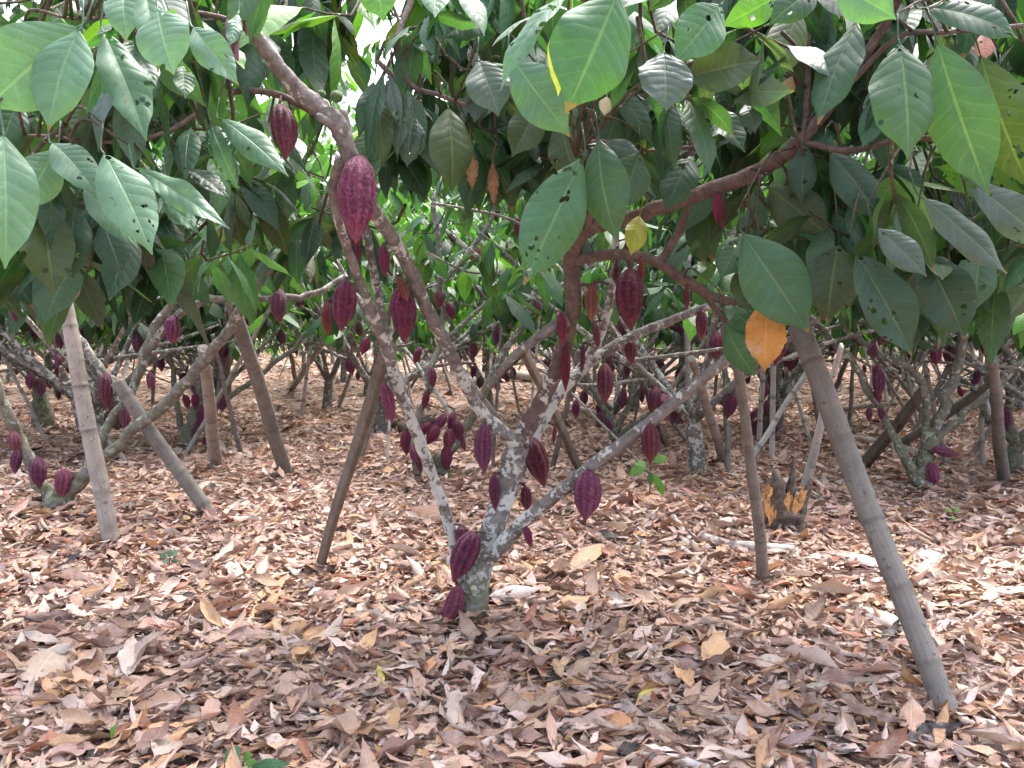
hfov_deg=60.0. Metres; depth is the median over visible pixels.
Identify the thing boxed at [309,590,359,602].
fallen leaf
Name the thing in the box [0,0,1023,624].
cocoa tree
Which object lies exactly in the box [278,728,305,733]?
fallen leaf
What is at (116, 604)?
fallen leaf
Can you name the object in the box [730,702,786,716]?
fallen leaf
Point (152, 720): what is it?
fallen leaf
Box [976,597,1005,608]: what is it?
fallen leaf
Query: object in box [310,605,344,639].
fallen leaf
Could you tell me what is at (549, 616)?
fallen leaf
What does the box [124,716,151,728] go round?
fallen leaf
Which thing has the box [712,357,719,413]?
slim prop
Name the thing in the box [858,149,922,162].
shade tree
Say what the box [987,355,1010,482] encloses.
bamboo pole
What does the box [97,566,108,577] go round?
fallen leaf
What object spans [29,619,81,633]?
fallen leaf
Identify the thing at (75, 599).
fallen leaf
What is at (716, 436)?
stake
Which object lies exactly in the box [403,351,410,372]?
slim prop
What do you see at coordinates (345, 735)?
fallen leaf
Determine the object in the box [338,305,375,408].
slim prop
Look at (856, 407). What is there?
fallen branch
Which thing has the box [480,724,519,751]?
fallen leaf
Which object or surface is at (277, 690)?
fallen leaf
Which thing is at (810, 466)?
wooden lath
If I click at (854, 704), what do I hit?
fallen leaf
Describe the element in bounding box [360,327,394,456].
slim prop
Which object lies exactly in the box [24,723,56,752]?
fallen leaf
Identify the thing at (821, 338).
cocoa tree
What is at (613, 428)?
cocoa tree
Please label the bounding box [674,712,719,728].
fallen leaf
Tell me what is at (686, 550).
fallen branch
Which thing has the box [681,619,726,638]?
fallen leaf
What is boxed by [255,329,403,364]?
cocoa tree
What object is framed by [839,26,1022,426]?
shade tree
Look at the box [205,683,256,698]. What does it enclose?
fallen leaf
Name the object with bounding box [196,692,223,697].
fallen leaf
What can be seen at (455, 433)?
cocoa tree
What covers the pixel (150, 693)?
fallen leaf
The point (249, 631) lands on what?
fallen leaf
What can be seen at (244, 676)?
fallen leaf
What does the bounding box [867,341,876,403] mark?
slim prop
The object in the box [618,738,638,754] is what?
fallen leaf
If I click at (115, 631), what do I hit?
fallen leaf
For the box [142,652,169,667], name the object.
fallen leaf
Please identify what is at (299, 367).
slim prop
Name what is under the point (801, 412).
slim prop
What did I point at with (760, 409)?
slim prop
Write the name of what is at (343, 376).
cocoa tree
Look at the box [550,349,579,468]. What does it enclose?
slim prop
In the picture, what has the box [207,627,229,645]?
fallen leaf
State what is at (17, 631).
fallen leaf
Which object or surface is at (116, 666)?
fallen leaf
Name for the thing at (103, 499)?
bamboo pole
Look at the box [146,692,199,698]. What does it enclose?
fallen leaf
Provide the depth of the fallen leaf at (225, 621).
3.21 m
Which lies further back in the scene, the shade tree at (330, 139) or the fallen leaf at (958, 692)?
the shade tree at (330, 139)
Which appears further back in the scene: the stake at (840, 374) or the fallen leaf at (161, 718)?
the stake at (840, 374)
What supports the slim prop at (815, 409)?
on the ground
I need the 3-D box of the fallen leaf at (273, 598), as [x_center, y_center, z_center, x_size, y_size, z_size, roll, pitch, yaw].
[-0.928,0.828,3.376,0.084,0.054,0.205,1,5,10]
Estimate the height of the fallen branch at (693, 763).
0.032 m
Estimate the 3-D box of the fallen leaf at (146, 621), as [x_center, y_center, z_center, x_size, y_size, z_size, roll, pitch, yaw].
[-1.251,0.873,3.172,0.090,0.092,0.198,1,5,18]
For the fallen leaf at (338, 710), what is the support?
on the ground
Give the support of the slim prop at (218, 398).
on the ground
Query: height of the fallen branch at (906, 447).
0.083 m
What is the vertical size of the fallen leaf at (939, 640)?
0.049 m
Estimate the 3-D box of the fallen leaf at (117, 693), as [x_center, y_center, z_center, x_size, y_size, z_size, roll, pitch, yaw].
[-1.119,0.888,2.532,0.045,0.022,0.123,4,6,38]
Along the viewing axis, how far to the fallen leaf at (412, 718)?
2.46 m
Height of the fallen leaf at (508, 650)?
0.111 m
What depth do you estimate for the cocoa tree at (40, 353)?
13.13 m
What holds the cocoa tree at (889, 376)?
on the ground
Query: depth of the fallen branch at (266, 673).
2.79 m
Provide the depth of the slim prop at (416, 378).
13.37 m
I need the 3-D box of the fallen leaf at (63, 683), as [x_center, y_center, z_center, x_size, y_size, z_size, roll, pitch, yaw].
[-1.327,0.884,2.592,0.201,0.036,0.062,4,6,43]
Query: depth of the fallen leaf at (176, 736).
2.32 m
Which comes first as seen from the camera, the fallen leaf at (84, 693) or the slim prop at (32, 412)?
the fallen leaf at (84, 693)
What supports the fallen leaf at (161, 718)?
on the ground
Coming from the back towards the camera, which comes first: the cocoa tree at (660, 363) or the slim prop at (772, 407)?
the cocoa tree at (660, 363)
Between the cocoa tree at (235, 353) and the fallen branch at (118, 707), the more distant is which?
the cocoa tree at (235, 353)
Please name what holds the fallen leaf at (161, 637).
on the ground
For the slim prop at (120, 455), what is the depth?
6.97 m
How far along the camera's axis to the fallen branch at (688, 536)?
4.52 m
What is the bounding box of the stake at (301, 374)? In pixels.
[289,340,325,389]
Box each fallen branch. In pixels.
[111,691,147,713]
[261,669,273,677]
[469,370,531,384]
[569,402,622,415]
[639,751,710,767]
[669,539,699,559]
[671,514,695,544]
[697,531,794,551]
[810,401,898,414]
[810,490,831,508]
[853,434,917,453]
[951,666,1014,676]
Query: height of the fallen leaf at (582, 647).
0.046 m
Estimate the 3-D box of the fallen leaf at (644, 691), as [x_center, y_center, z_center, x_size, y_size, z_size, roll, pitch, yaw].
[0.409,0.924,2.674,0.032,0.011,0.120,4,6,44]
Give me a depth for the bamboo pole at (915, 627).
2.71 m
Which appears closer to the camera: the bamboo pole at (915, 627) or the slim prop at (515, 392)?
the bamboo pole at (915, 627)
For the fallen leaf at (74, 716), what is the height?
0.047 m
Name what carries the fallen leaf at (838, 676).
on the ground
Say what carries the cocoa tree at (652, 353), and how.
on the ground
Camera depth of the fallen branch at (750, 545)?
4.23 m
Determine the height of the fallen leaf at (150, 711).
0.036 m
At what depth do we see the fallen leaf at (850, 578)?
3.75 m
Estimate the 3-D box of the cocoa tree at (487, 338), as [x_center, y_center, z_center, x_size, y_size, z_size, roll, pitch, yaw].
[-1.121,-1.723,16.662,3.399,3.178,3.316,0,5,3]
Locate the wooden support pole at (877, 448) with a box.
[862,386,926,467]
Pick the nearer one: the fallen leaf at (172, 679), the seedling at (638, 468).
the fallen leaf at (172, 679)
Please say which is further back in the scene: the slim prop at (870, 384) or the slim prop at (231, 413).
the slim prop at (870, 384)
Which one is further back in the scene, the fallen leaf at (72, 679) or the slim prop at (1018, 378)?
the slim prop at (1018, 378)
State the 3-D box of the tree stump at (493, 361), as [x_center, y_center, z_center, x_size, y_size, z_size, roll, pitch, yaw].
[-0.279,-0.329,14.507,0.555,0.767,0.407,0,5,0]
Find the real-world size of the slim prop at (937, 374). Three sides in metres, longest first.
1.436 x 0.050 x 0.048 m
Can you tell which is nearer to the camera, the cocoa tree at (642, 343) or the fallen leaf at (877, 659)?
the fallen leaf at (877, 659)
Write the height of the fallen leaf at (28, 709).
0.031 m
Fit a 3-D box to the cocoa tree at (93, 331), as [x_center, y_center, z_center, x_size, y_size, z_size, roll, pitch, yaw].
[-2.838,-0.953,8.405,2.918,3.039,3.184,0,5,-6]
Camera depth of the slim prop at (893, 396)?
8.82 m
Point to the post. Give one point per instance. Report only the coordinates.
(227, 365)
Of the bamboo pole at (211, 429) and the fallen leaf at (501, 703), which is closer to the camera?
the fallen leaf at (501, 703)
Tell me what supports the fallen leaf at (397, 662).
on the ground
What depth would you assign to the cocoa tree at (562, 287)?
16.89 m
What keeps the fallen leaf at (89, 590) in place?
on the ground
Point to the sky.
(367, 32)
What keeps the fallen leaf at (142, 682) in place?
on the fallen leaf at (117, 693)
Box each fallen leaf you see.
[3,630,54,635]
[6,702,56,715]
[13,621,64,627]
[16,642,77,689]
[22,569,39,583]
[23,712,46,746]
[24,649,39,654]
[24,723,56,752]
[25,730,61,749]
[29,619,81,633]
[30,747,54,763]
[33,671,73,692]
[35,642,75,654]
[38,676,78,696]
[41,734,90,746]
[45,741,97,759]
[50,676,92,681]
[55,584,76,596]
[55,682,76,704]
[55,711,96,733]
[56,632,85,646]
[56,708,101,723]
[58,690,108,696]
[61,694,86,708]
[61,729,110,741]
[63,634,117,647]
[65,603,85,617]
[68,584,136,598]
[68,684,82,697]
[69,594,84,607]
[69,647,102,669]
[72,625,128,640]
[72,663,93,688]
[74,748,97,764]
[76,706,99,733]
[76,730,125,741]
[77,647,105,674]
[78,593,125,618]
[83,681,107,709]
[84,719,108,726]
[85,685,140,710]
[90,717,175,733]
[91,603,123,608]
[94,629,110,635]
[95,701,147,749]
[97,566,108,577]
[98,709,116,729]
[98,753,132,762]
[99,664,113,683]
[102,735,133,763]
[103,663,140,679]
[104,687,138,703]
[114,626,156,677]
[114,662,146,668]
[117,633,140,676]
[117,695,136,706]
[121,675,160,696]
[124,698,183,757]
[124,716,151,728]
[126,722,164,752]
[127,710,196,722]
[128,688,196,709]
[133,729,149,754]
[135,617,180,629]
[135,638,178,655]
[135,674,178,712]
[136,684,177,701]
[139,655,155,659]
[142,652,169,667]
[144,650,215,676]
[144,663,197,674]
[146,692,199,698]
[147,708,159,714]
[149,711,170,719]
[149,724,195,748]
[150,734,181,759]
[154,681,192,689]
[154,710,166,726]
[155,695,199,710]
[157,634,178,645]
[162,704,200,712]
[163,648,186,657]
[170,730,211,751]
[176,596,233,616]
[180,686,207,704]
[196,685,231,696]
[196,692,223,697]
[197,617,248,626]
[200,696,220,724]
[202,720,236,741]
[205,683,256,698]
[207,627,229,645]
[208,735,228,749]
[211,730,286,749]
[212,653,270,668]
[213,624,276,643]
[215,597,255,609]
[235,672,278,683]
[240,725,265,742]
[243,689,270,713]
[243,712,263,723]
[248,587,286,616]
[250,738,297,750]
[258,733,302,754]
[266,703,302,724]
[268,620,325,639]
[268,682,300,705]
[270,682,327,708]
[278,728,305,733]
[279,683,329,704]
[296,661,307,684]
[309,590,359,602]
[309,729,359,743]
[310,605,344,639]
[326,696,344,713]
[329,710,360,735]
[337,731,359,755]
[342,751,398,767]
[350,682,398,702]
[360,716,424,738]
[377,665,384,684]
[377,735,426,761]
[379,703,400,741]
[382,657,412,667]
[390,602,423,613]
[397,696,406,710]
[399,714,418,727]
[409,505,453,521]
[434,570,451,579]
[435,730,481,759]
[443,686,466,723]
[447,688,493,702]
[448,660,490,674]
[468,664,484,692]
[476,713,491,720]
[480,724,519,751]
[489,584,540,600]
[491,689,532,712]
[493,644,523,664]
[496,701,508,707]
[504,690,557,712]
[534,613,584,626]
[534,623,568,644]
[535,590,575,597]
[546,644,558,661]
[556,593,599,606]
[557,713,623,735]
[566,652,601,676]
[567,640,601,657]
[569,543,604,569]
[600,711,639,735]
[605,571,647,584]
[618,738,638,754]
[619,678,676,687]
[638,688,653,695]
[642,724,693,743]
[654,622,707,632]
[659,734,686,753]
[670,644,734,670]
[674,657,711,683]
[674,664,694,688]
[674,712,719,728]
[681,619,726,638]
[686,710,740,732]
[701,630,728,662]
[717,736,747,750]
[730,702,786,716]
[751,744,785,767]
[761,701,791,708]
[778,757,809,767]
[779,643,841,669]
[787,694,834,726]
[789,692,821,708]
[802,668,868,687]
[821,741,865,753]
[829,685,906,721]
[834,575,866,583]
[834,712,848,737]
[835,553,877,566]
[844,637,879,645]
[845,661,900,671]
[855,724,908,758]
[856,606,902,630]
[859,653,900,674]
[884,722,963,742]
[886,600,923,612]
[891,599,947,612]
[893,635,908,646]
[899,693,925,731]
[907,566,958,582]
[928,623,944,645]
[932,702,948,749]
[940,558,971,570]
[942,651,959,657]
[952,689,962,697]
[952,712,976,723]
[961,620,984,649]
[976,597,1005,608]
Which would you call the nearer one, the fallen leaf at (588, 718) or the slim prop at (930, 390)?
the fallen leaf at (588, 718)
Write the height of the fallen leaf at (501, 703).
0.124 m
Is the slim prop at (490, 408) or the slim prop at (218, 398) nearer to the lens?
the slim prop at (490, 408)
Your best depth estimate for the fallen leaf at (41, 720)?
2.35 m
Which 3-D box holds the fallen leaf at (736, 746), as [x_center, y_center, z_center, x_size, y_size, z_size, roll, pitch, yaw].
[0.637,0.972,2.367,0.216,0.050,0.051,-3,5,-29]
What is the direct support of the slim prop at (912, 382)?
on the ground
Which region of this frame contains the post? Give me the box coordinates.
[218,303,231,393]
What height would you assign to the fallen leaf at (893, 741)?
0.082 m
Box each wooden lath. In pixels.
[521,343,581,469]
[643,382,668,446]
[800,343,843,487]
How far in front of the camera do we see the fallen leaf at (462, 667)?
2.84 m
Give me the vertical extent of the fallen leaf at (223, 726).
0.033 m
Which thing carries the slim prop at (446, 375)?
on the ground
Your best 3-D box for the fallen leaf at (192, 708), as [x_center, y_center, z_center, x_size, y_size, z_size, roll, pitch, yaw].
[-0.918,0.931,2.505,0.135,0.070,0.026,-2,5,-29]
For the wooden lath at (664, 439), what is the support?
on the ground
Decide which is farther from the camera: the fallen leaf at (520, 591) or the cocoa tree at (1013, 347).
the cocoa tree at (1013, 347)
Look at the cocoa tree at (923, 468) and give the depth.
5.76 m
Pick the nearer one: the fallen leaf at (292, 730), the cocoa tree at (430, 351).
the fallen leaf at (292, 730)
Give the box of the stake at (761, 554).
[727,319,768,581]
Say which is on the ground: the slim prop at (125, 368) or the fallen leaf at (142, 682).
the slim prop at (125, 368)
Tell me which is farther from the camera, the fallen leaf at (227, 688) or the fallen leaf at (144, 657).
the fallen leaf at (144, 657)
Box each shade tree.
[0,0,400,366]
[197,87,387,217]
[319,84,457,224]
[336,0,870,424]
[395,92,513,240]
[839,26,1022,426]
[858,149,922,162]
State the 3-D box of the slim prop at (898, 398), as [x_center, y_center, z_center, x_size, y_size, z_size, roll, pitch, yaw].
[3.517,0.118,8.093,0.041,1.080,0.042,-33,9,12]
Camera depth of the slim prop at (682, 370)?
7.33 m
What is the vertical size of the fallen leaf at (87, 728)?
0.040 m
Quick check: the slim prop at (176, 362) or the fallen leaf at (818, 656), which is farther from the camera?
the slim prop at (176, 362)
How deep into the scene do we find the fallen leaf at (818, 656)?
2.86 m
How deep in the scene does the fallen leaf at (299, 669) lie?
2.78 m
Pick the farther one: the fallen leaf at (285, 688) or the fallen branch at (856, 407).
the fallen branch at (856, 407)
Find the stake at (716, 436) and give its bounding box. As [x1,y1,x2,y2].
[688,355,724,460]
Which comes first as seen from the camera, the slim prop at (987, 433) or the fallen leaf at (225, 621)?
the fallen leaf at (225, 621)
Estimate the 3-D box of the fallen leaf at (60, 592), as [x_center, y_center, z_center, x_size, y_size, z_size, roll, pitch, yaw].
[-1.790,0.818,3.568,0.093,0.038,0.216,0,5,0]
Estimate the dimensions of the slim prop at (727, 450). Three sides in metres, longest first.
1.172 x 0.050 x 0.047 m
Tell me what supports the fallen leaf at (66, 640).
on the ground
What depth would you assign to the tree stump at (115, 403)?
8.74 m
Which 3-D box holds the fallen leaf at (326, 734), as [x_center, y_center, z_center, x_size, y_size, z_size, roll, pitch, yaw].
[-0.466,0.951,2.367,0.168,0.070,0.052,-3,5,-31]
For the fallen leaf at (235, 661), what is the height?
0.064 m
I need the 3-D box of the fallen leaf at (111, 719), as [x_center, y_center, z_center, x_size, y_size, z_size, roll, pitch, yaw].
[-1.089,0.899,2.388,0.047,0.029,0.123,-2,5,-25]
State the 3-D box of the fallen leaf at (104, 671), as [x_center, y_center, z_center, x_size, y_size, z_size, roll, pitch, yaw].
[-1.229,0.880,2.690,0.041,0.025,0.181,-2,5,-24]
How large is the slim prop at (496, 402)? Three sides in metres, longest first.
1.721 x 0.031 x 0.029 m
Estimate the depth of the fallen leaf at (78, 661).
2.77 m
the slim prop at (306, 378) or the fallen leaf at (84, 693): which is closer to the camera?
the fallen leaf at (84, 693)
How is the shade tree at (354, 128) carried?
on the ground
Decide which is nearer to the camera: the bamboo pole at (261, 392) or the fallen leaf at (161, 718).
the fallen leaf at (161, 718)
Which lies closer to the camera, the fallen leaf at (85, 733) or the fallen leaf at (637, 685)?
the fallen leaf at (85, 733)
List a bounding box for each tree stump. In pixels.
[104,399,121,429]
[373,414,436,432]
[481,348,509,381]
[762,459,811,536]
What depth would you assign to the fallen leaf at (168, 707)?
2.46 m
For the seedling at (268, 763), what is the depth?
2.16 m
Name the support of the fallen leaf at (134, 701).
on the ground
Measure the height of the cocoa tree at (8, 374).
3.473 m
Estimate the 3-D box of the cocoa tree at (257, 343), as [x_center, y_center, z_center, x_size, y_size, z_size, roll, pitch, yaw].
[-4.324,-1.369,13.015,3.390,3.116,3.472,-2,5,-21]
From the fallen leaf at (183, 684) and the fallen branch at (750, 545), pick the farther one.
the fallen branch at (750, 545)
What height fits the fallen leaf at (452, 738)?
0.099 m
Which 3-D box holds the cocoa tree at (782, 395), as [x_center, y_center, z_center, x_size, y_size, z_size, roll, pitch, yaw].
[2.489,-1.180,8.412,3.344,3.482,3.649,3,6,36]
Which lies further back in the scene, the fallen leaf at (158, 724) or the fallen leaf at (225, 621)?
the fallen leaf at (225, 621)
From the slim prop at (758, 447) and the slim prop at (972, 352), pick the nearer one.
the slim prop at (758, 447)
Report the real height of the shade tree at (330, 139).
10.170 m
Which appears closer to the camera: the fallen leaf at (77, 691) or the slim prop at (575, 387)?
the fallen leaf at (77, 691)
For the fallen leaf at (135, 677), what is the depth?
2.70 m
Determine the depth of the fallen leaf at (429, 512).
4.94 m
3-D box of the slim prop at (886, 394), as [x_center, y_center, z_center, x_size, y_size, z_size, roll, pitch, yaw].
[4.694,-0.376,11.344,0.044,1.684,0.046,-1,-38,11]
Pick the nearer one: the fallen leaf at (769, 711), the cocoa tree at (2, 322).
the fallen leaf at (769, 711)
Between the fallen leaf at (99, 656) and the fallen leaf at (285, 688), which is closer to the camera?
the fallen leaf at (285, 688)
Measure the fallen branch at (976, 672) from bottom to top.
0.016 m
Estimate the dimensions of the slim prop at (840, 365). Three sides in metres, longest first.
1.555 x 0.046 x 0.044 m
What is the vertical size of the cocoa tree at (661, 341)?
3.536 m
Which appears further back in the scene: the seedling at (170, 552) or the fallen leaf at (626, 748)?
the seedling at (170, 552)
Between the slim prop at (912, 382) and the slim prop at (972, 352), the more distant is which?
the slim prop at (912, 382)
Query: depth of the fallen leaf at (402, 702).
2.59 m
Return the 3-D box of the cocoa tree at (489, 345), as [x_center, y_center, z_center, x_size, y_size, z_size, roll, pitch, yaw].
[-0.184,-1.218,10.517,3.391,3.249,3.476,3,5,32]
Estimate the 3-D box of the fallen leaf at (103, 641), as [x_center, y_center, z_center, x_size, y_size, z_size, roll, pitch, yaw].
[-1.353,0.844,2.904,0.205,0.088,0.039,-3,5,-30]
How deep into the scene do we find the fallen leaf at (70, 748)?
2.21 m
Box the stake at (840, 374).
[834,358,848,390]
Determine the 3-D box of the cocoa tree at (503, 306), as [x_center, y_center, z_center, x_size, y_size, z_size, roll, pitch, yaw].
[1.169,-0.963,6.292,4.492,3.394,3.938,-2,5,-24]
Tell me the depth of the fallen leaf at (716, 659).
2.78 m
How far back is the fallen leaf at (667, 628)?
3.19 m
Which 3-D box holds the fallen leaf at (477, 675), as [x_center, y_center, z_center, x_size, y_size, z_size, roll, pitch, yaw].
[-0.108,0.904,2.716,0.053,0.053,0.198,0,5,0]
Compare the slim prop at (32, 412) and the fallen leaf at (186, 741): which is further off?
the slim prop at (32, 412)
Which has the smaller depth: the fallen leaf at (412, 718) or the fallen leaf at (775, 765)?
the fallen leaf at (775, 765)
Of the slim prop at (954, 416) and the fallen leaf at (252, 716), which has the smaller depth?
the fallen leaf at (252, 716)
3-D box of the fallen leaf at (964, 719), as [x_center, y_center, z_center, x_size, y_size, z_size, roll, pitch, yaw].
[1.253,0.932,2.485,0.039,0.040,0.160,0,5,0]
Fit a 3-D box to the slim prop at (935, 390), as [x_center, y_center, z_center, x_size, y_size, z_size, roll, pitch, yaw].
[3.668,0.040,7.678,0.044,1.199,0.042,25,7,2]
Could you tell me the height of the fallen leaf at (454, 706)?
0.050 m
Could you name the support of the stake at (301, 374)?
on the ground
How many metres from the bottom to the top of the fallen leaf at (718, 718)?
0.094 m
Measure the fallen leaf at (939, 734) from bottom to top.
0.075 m
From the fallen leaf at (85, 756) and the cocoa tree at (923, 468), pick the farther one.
the cocoa tree at (923, 468)
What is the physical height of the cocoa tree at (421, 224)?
3.738 m
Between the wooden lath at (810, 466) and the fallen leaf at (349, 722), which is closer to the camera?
the fallen leaf at (349, 722)
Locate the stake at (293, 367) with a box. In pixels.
[287,344,296,380]
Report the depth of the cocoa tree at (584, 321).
8.85 m
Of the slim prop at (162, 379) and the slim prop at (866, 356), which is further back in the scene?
the slim prop at (162, 379)
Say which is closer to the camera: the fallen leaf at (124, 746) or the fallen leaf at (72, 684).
the fallen leaf at (124, 746)
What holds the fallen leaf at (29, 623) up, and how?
on the ground
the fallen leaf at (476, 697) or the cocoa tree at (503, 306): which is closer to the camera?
the fallen leaf at (476, 697)
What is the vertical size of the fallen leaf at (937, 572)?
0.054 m
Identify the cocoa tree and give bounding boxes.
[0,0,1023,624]
[0,86,490,510]
[0,91,315,450]
[0,136,292,432]
[0,276,94,343]
[0,295,195,389]
[0,324,29,341]
[0,336,30,382]
[9,334,56,428]
[17,296,121,393]
[72,131,361,405]
[101,293,291,365]
[138,152,391,446]
[165,213,365,388]
[198,131,492,409]
[199,53,668,433]
[232,180,474,395]
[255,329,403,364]
[262,337,308,367]
[290,219,411,381]
[322,193,666,408]
[335,92,592,478]
[377,16,974,474]
[383,186,502,379]
[390,226,489,370]
[426,190,818,425]
[436,139,864,412]
[451,194,661,367]
[468,194,743,442]
[495,217,650,348]
[582,337,698,368]
[602,206,735,357]
[641,102,921,430]
[642,274,672,368]
[648,210,829,442]
[655,210,1023,491]
[658,191,902,408]
[659,223,823,369]
[745,211,1023,424]
[811,130,1023,404]
[813,327,951,398]
[821,153,1023,372]
[869,340,914,389]
[917,145,1023,471]
[949,144,1021,350]
[967,345,1023,409]
[1009,342,1018,360]
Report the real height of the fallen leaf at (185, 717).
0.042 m
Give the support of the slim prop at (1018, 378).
on the ground
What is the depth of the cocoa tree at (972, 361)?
6.22 m
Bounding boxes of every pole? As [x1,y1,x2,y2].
[62,304,119,548]
[111,378,215,514]
[197,345,222,468]
[225,302,292,474]
[787,323,958,721]
[900,370,1005,445]
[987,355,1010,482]
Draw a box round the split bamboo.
[315,349,386,571]
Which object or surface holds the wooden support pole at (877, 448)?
on the ground
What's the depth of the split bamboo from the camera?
3.60 m
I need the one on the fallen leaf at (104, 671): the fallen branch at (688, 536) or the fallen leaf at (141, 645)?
the fallen leaf at (141, 645)
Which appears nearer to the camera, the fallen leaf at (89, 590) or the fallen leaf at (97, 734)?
the fallen leaf at (97, 734)
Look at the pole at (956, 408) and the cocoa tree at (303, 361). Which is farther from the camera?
the cocoa tree at (303, 361)
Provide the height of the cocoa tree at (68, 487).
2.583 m
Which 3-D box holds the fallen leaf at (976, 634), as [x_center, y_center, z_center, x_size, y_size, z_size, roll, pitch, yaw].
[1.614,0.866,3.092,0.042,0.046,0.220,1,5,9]
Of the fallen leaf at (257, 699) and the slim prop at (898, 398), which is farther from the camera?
the slim prop at (898, 398)
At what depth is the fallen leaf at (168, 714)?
2.43 m
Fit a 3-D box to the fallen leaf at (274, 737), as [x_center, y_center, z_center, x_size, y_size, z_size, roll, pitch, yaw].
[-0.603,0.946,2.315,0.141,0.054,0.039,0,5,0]
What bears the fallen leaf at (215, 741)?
on the ground
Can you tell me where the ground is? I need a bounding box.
[0,334,1023,767]
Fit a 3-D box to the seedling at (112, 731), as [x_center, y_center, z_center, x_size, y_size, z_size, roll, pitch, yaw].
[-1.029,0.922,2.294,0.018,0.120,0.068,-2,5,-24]
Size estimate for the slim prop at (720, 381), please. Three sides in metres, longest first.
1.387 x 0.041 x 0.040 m
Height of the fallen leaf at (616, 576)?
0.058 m
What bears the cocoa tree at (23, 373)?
on the ground
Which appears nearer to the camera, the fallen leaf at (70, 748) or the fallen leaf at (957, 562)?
the fallen leaf at (70, 748)
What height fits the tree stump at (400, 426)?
0.262 m
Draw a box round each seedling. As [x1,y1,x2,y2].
[110,724,116,739]
[159,549,180,564]
[224,746,290,767]
[629,455,666,494]
[946,507,959,523]
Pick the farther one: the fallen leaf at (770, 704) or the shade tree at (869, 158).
the shade tree at (869, 158)
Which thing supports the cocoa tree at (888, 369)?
on the ground
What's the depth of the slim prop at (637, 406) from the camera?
9.02 m
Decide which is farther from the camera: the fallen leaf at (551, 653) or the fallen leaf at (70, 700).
the fallen leaf at (551, 653)
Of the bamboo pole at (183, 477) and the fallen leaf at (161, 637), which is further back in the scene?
the bamboo pole at (183, 477)
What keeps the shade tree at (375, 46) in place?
on the ground
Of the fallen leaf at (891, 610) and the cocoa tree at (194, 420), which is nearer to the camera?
the fallen leaf at (891, 610)
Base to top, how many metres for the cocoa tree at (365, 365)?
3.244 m
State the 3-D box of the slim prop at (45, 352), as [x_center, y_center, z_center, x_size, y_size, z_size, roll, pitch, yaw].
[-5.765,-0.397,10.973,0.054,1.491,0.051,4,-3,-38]
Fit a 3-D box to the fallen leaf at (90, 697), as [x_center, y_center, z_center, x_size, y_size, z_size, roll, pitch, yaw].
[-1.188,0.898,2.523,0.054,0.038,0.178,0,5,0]
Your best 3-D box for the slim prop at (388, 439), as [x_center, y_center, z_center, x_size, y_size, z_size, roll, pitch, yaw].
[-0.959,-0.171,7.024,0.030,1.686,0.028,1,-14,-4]
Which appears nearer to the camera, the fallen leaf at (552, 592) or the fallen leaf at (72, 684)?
the fallen leaf at (72, 684)
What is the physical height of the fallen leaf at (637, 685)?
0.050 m
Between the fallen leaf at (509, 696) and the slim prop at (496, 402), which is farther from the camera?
the slim prop at (496, 402)
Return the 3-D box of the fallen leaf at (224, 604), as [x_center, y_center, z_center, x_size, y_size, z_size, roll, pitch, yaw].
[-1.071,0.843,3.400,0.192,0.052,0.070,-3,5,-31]
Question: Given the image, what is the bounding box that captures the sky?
[0,0,868,222]
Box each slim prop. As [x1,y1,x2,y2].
[0,346,47,442]
[44,345,47,365]
[62,376,127,464]
[111,343,132,429]
[121,365,189,389]
[150,356,156,405]
[172,357,227,407]
[184,306,270,454]
[211,334,242,451]
[216,368,219,416]
[277,356,288,381]
[284,346,309,378]
[300,318,314,415]
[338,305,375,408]
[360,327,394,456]
[386,263,394,459]
[397,338,467,437]
[400,348,414,411]
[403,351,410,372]
[409,325,451,387]
[433,337,454,396]
[468,376,509,428]
[491,243,507,466]
[507,351,520,413]
[529,350,648,472]
[530,303,541,403]
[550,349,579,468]
[571,332,591,401]
[605,333,686,443]
[627,333,708,449]
[633,337,649,421]
[665,331,721,431]
[709,367,727,400]
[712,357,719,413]
[720,322,730,472]
[743,320,838,464]
[755,371,764,452]
[769,365,775,459]
[785,367,810,438]
[811,391,818,423]
[839,361,841,389]
[847,330,856,429]
[857,324,894,452]
[866,348,915,425]
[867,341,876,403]
[877,343,888,401]
[878,347,916,426]
[899,347,920,439]
[904,353,916,390]
[912,367,947,430]
[919,348,948,463]
[928,354,966,426]
[949,338,1011,418]
[968,341,990,424]
[968,384,1023,456]
[978,345,984,464]
[1001,352,1023,385]
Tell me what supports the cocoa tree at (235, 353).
on the ground
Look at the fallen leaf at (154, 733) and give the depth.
2.25 m
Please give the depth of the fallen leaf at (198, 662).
2.79 m

